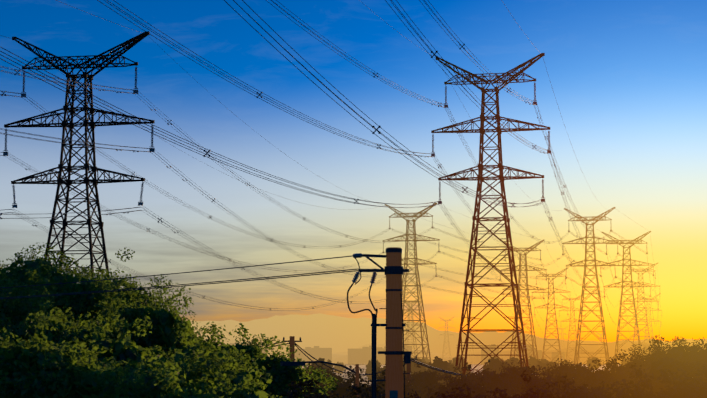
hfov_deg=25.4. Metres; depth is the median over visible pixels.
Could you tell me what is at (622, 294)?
line pylon
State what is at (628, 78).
sky
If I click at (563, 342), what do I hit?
pylon
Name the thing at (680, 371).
trees
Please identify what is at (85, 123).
line pylon
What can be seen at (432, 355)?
mountain
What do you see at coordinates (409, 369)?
pole
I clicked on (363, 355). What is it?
distant buildings
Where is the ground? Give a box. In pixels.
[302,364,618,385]
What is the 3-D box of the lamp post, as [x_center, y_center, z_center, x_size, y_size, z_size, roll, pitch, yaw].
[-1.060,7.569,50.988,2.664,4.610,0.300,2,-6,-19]
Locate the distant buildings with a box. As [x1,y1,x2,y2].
[230,342,657,364]
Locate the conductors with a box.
[0,0,661,340]
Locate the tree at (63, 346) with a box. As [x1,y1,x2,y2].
[0,243,339,397]
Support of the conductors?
attached to the line pylon at (597, 286)
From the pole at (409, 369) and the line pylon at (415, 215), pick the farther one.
the line pylon at (415, 215)
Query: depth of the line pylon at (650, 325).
1223.96 m
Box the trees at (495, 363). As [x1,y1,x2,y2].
[298,355,631,386]
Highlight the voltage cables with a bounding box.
[257,340,461,381]
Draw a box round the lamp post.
[280,361,358,396]
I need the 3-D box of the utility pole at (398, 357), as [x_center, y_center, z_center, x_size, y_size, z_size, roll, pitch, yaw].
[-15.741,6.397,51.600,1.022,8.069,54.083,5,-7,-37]
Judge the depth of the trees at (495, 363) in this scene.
205.39 m
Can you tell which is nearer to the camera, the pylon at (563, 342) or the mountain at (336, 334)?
the pylon at (563, 342)
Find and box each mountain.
[186,313,609,356]
[197,336,706,359]
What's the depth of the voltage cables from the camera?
83.41 m
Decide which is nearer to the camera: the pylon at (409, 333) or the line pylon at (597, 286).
the line pylon at (597, 286)
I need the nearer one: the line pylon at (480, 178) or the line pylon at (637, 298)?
the line pylon at (480, 178)
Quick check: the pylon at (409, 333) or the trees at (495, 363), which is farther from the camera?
the pylon at (409, 333)
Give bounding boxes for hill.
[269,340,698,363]
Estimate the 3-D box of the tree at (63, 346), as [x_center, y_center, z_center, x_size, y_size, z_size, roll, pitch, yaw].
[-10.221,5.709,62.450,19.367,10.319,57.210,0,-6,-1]
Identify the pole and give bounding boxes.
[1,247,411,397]
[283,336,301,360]
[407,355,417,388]
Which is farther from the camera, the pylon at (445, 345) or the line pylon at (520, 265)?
the pylon at (445, 345)
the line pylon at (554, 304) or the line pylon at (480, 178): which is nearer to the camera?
the line pylon at (480, 178)
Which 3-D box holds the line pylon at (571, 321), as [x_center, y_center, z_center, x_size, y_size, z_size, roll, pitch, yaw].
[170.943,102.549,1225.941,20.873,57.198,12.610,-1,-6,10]
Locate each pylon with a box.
[3,31,154,277]
[382,203,439,361]
[402,297,421,356]
[431,53,550,374]
[439,317,453,359]
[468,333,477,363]
[500,240,546,360]
[532,267,570,360]
[558,326,567,362]
[559,294,585,361]
[562,207,618,372]
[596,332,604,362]
[600,231,653,365]
[623,263,660,351]
[636,294,661,354]
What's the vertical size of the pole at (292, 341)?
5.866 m
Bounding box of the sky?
[0,0,706,341]
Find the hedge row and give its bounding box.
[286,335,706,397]

